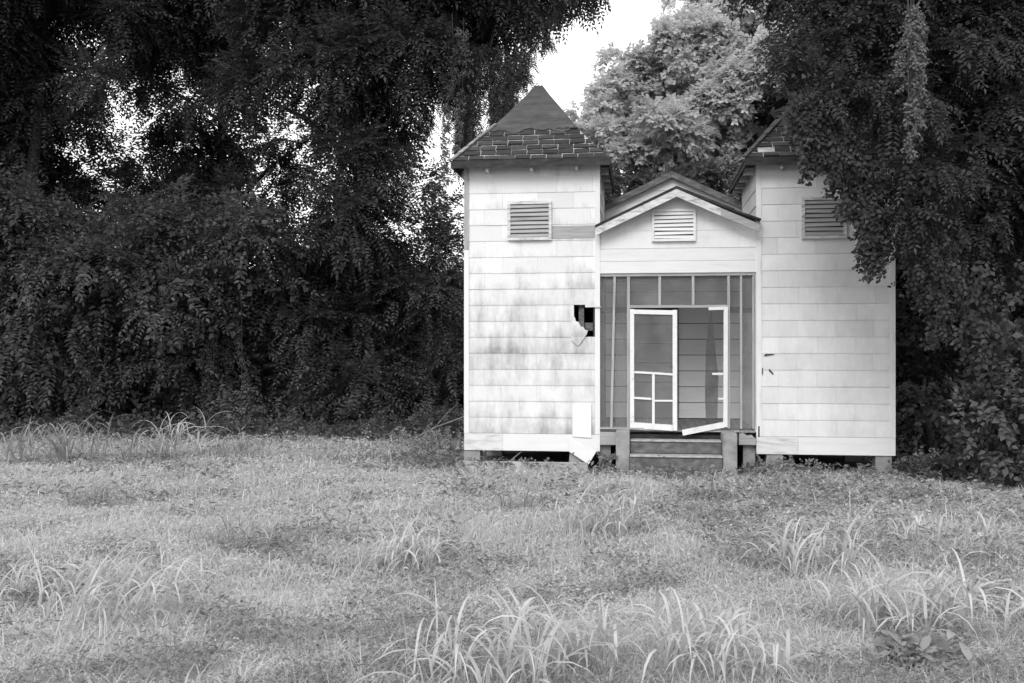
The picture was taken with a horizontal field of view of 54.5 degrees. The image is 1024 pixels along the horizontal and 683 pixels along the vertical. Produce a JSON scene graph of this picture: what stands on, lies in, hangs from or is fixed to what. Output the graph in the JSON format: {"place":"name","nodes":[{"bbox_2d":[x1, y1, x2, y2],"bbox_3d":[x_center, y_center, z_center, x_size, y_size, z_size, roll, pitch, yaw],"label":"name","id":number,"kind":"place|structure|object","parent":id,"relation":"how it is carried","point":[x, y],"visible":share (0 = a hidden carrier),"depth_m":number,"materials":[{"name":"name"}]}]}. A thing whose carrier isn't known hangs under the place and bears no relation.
{"place":"outdoors","nodes":[
{"label":"outdoors","id":0,"kind":"place"},
{"bbox_2d":[42,0,686,280],"label":"sky","id":1,"kind":"structure","parent":0,"point":[564,74],"materials":[{"name":"white"}]},
{"bbox_2d":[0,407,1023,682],"bbox_3d":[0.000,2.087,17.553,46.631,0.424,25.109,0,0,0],"label":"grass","id":2,"kind":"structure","parent":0,"point":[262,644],"depth_m":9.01,"materials":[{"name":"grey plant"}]},
{"bbox_2d":[0,404,1023,682],"bbox_3d":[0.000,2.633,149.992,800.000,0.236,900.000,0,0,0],"label":"ground","id":3,"kind":"structure","parent":0,"point":[564,456],"depth_m":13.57,"materials":[{"name":"plant"}]},
{"bbox_2d":[0,415,87,463],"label":"grass clump","id":4,"kind":"object","parent":3,"relation":"on","point":[8,452],"visible":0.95,"depth_m":17.36,"materials":[{"name":"grey plant"}]},
{"bbox_2d":[0,545,103,615],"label":"grass clump","id":5,"kind":"object","parent":3,"relation":"on","point":[43,590],"visible":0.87,"depth_m":7.92,"materials":[{"name":"plant"}]},
{"bbox_2d":[20,410,140,461],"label":"grass clump","id":6,"kind":"object","parent":3,"relation":"on","point":[59,437],"visible":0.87,"depth_m":17.68,"materials":[{"name":"plant"}]},
{"bbox_2d":[53,470,134,506],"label":"grass clump","id":7,"kind":"object","parent":3,"relation":"on","point":[106,493],"visible":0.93,"depth_m":12.20,"materials":[{"name":"grey plant"}]},
{"bbox_2d":[0,153,206,426],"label":"shrub","id":8,"kind":"object","parent":3,"relation":"on","point":[52,258],"visible":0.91,"depth_m":23.35,"materials":[{"name":"black plant"}]},
{"bbox_2d":[0,0,244,417],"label":"tree","id":9,"kind":"object","parent":3,"relation":"on","point":[37,63],"visible":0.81,"depth_m":27.97,"materials":[{"name":"black plant"}]},
{"bbox_2d":[44,540,226,633],"bbox_3d":[-2.733,1.812,7.316,1.376,0.667,1.169,0,0,36],"label":"grass clump","id":10,"kind":"object","parent":3,"relation":"on","point":[103,582],"visible":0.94,"depth_m":7.28,"materials":[{"name":"grey plant"}]},
{"bbox_2d":[68,549,226,602],"bbox_3d":[-2.992,1.930,8.231,1.225,0.345,1.063,0,0,-39],"label":"grass clump","id":11,"kind":"object","parent":3,"relation":"on","point":[143,577],"visible":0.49,"depth_m":8.23,"materials":[{"name":"grey plant"}]},
{"bbox_2d":[105,422,199,461],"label":"grass clump","id":12,"kind":"object","parent":3,"relation":"on","point":[155,444],"visible":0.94,"depth_m":17.70,"materials":[{"name":"plant"}]},
{"bbox_2d":[103,386,259,426],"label":"bush","id":13,"kind":"object","parent":3,"relation":"on","point":[168,410],"visible":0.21,"depth_m":24.28,"materials":[{"name":"black plant"}]},
{"bbox_2d":[133,406,241,456],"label":"grass clump","id":14,"kind":"object","parent":3,"relation":"on","point":[175,443],"visible":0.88,"depth_m":18.31,"materials":[{"name":"plant"}]},
{"bbox_2d":[57,0,339,402],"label":"tree","id":15,"kind":"object","parent":3,"relation":"on","point":[215,171],"visible":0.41,"depth_m":30.14,"materials":[{"name":"grey plant"}]},
{"bbox_2d":[62,169,350,425],"bbox_3d":[-7.480,-0.715,24.939,5.891,7.488,6.072,0,0,33],"label":"shrub","id":16,"kind":"object","parent":3,"relation":"on","point":[227,237],"visible":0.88,"depth_m":23.98,"materials":[{"name":"black plant"}]},
{"bbox_2d":[196,324,220,411],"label":"hanging vine","id":17,"kind":"object","parent":16,"relation":"hanging from","point":[213,344],"visible":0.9,"depth_m":23.92,"materials":[{"name":"black plant"}]},
{"bbox_2d":[229,293,251,404],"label":"hanging vine","id":18,"kind":"object","parent":16,"relation":"hanging from","point":[239,345],"visible":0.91,"depth_m":23.98,"materials":[{"name":"black plant"}]},
{"bbox_2d":[176,507,304,552],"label":"grass clump","id":19,"kind":"object","parent":3,"relation":"on","point":[218,532],"visible":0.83,"depth_m":9.99,"materials":[{"name":"grey plant"}]},
{"bbox_2d":[201,428,279,459],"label":"grass clump","id":20,"kind":"object","parent":3,"relation":"on","point":[241,442],"visible":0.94,"depth_m":18.05,"materials":[{"name":"plant"}]},
{"bbox_2d":[235,285,421,427],"bbox_3d":[-4.449,0.993,25.199,5.124,4.864,3.923,0,0,0],"label":"sapling","id":21,"kind":"object","parent":3,"relation":"on","point":[303,342],"visible":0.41,"depth_m":24.66,"materials":[{"name":"black plant"}]},
{"bbox_2d":[187,0,610,427],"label":"tree","id":22,"kind":"object","parent":3,"relation":"on","point":[370,46],"visible":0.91,"depth_m":24.77,"materials":[{"name":"black plant"}]},
{"bbox_2d":[437,14,473,186],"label":"hanging vine","id":23,"kind":"object","parent":22,"relation":"hanging from","point":[446,109],"visible":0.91,"depth_m":24.60,"materials":[{"name":"grey plant"}]},
{"bbox_2d":[345,509,465,576],"bbox_3d":[-0.925,1.849,9.277,1.084,0.611,1.159,0,0,0],"label":"grass clump","id":24,"kind":"object","parent":3,"relation":"on","point":[415,557],"visible":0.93,"depth_m":9.12,"materials":[{"name":"plant"}]},
{"bbox_2d":[356,143,463,423],"bbox_3d":[-1.843,-1.179,25.911,4.775,7.978,4.122,0,0,0],"label":"tree","id":25,"kind":"object","parent":3,"relation":"on","point":[438,269],"visible":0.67,"depth_m":25.39,"materials":[{"name":"black plant"}]},
{"bbox_2d":[420,403,463,435],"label":"dead branch","id":26,"kind":"object","parent":3,"relation":"on","point":[436,426],"visible":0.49,"depth_m":21.51,"materials":[{"name":"wood"}]},
{"bbox_2d":[354,577,624,682],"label":"grass clump","id":27,"kind":"object","parent":3,"relation":"on","point":[512,632],"visible":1,"depth_m":5.78,"materials":[{"name":"grey plant"}]},
{"bbox_2d":[0,392,1003,487],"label":"edge weeds","id":28,"kind":"object","parent":3,"relation":"on","point":[251,423],"visible":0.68,"depth_m":22.53,"materials":[{"name":"plant"}]},
{"bbox_2d":[487,485,554,511],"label":"grass clump","id":29,"kind":"object","parent":3,"relation":"on","point":[526,501],"visible":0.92,"depth_m":12.17,"materials":[{"name":"plant"}]},
{"bbox_2d":[65,17,1023,438],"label":"deep woods","id":30,"kind":"object","parent":3,"relation":"on","point":[775,103],"visible":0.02,"depth_m":30.93,"materials":[{"name":"black plant"}]},
{"bbox_2d":[548,495,592,518],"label":"grass clump","id":31,"kind":"object","parent":3,"relation":"on","point":[562,510],"visible":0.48,"depth_m":11.36,"materials":[{"name":"grey plant"}]},
{"bbox_2d":[492,592,673,682],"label":"grass clump","id":32,"kind":"object","parent":3,"relation":"on","point":[579,634],"visible":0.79,"depth_m":6.17,"materials":[{"name":"plant"}]},
{"bbox_2d":[536,480,659,539],"bbox_3d":[0.950,1.808,10.602,1.264,0.582,1.193,0,0,-17],"label":"grass clump","id":33,"kind":"object","parent":3,"relation":"on","point":[583,516],"visible":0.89,"depth_m":10.61,"materials":[{"name":"plant"}]},
{"bbox_2d":[358,424,962,479],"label":"base weeds","id":34,"kind":"object","parent":3,"relation":"on","point":[434,443],"visible":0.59,"depth_m":16.82,"materials":[{"name":"plant"}]},
{"bbox_2d":[593,139,741,202],"bbox_3d":[6.269,-2.618,36.104,9.146,10.234,4.547,0,0,0],"label":"tree","id":35,"kind":"object","parent":3,"relation":"on","point":[712,175],"visible":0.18,"depth_m":36.08,"materials":[{"name":"grey plant"}]},
{"bbox_2d":[616,429,736,477],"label":"front steps","id":36,"kind":"structure","parent":3,"relation":"on","point":[687,452],"depth_m":16.61,"materials":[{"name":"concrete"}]},
{"bbox_2d":[448,81,911,472],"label":"abandoned building","id":37,"kind":"structure","parent":3,"relation":"on","point":[759,319],"depth_m":17.18,"materials":[{"name":"white wood"}]},
{"bbox_2d":[630,309,676,430],"bbox_3d":[2.413,0.479,16.965,0.803,2.070,0.035,0,0,16],"label":"screen door","id":38,"kind":"structure","parent":37,"relation":"in","point":[633,424],"depth_m":16.95,"materials":[{"name":"white paint"}]},
{"bbox_2d":[632,308,678,417],"bbox_3d":[2.800,0.418,19.512,0.910,2.160,0.115,0,0,7],"label":"inner door","id":39,"kind":"structure","parent":37,"relation":"in","point":[653,332],"depth_m":19.52,"materials":[{"name":"grey wood"}]},
{"bbox_2d":[682,307,727,434],"bbox_3d":[3.265,0.500,16.910,0.788,2.182,0.150,0,0,-1],"label":"screen door","id":40,"kind":"structure","parent":37,"relation":"in","point":[711,371],"depth_m":16.88,"materials":[{"name":"white paint"}]},
{"bbox_2d":[593,586,770,682],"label":"grass clump","id":41,"kind":"object","parent":3,"relation":"on","point":[683,635],"visible":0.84,"depth_m":6.11,"materials":[{"name":"plant"}]},
{"bbox_2d":[666,477,728,501],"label":"grass clump","id":42,"kind":"object","parent":3,"relation":"on","point":[700,491],"visible":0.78,"depth_m":13.01,"materials":[{"name":"grey plant"}]},
{"bbox_2d":[562,3,851,200],"bbox_3d":[8.930,-5.776,41.128,14.373,16.596,9.635,0,0,0],"label":"tree","id":43,"kind":"object","parent":3,"relation":"on","point":[672,93],"visible":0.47,"depth_m":39.45,"materials":[{"name":"grey plant"}]},
{"bbox_2d":[649,0,803,40],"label":"tree","id":44,"kind":"object","parent":3,"relation":"on","point":[745,23],"visible":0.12,"depth_m":54.09,"materials":[{"name":"grey plant"}]},
{"bbox_2d":[669,605,825,682],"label":"grass clump","id":45,"kind":"object","parent":3,"relation":"on","point":[734,645],"visible":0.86,"depth_m":5.81,"materials":[{"name":"plant"}]},
{"bbox_2d":[734,496,887,580],"bbox_3d":[2.665,1.745,8.899,1.391,0.798,1.277,0,0,0],"label":"grass clump","id":46,"kind":"object","parent":3,"relation":"on","point":[794,553],"visible":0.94,"depth_m":8.82,"materials":[{"name":"plant"}]},
{"bbox_2d":[793,566,927,627],"bbox_3d":[2.619,1.887,7.329,1.095,0.461,0.874,0,0,0],"label":"grass clump","id":47,"kind":"object","parent":3,"relation":"on","point":[849,608],"visible":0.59,"depth_m":7.35,"materials":[{"name":"grey plant"}]},
{"bbox_2d":[713,0,1023,451],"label":"tree","id":48,"kind":"object","parent":3,"relation":"on","point":[974,85],"visible":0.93,"depth_m":14.12,"materials":[{"name":"black plant"}]},
{"bbox_2d":[888,0,931,163],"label":"hanging vine","id":49,"kind":"object","parent":48,"relation":"hanging from","point":[912,37],"visible":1,"depth_m":13.20,"materials":[{"name":"grey plant"}]},
{"bbox_2d":[836,627,987,671],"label":"broadleaf weed","id":50,"kind":"object","parent":3,"relation":"on","point":[942,643],"visible":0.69,"depth_m":6.05,"materials":[{"name":"grey plant"}]},
{"bbox_2d":[812,541,1023,650],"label":"grass clump","id":51,"kind":"object","parent":3,"relation":"on","point":[967,599],"visible":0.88,"depth_m":6.83,"materials":[{"name":"plant"}]},
{"bbox_2d":[880,512,975,549],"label":"grass clump","id":52,"kind":"object","parent":3,"relation":"on","point":[938,528],"visible":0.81,"depth_m":10.02,"materials":[{"name":"plant"}]},
{"bbox_2d":[860,374,996,471],"bbox_3d":[7.428,1.500,17.236,2.554,1.898,1.556,0,0,-22],"label":"bush","id":53,"kind":"object","parent":3,"relation":"on","point":[923,422],"visible":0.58,"depth_m":16.91,"materials":[{"name":"black plant"}]},
{"bbox_2d":[895,219,1023,449],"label":"tree","id":54,"kind":"object","parent":3,"relation":"on","point":[926,365],"visible":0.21,"depth_m":18.77,"materials":[{"name":"black plant"}]},
{"bbox_2d":[937,318,1023,489],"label":"bush","id":55,"kind":"object","parent":3,"relation":"on","point":[1006,453],"visible":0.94,"depth_m":14.42,"materials":[{"name":"grey plant"}]},
{"bbox_2d":[953,508,1023,563],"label":"grass clump","id":56,"kind":"object","parent":3,"relation":"on","point":[982,535],"visible":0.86,"depth_m":9.26,"materials":[{"name":"grey plant"}]},
{"bbox_2d":[1004,581,1023,647],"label":"grass clump","id":57,"kind":"object","parent":3,"relation":"on","point":[1010,613],"visible":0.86,"depth_m":6.85,"materials":[{"name":"plant"}]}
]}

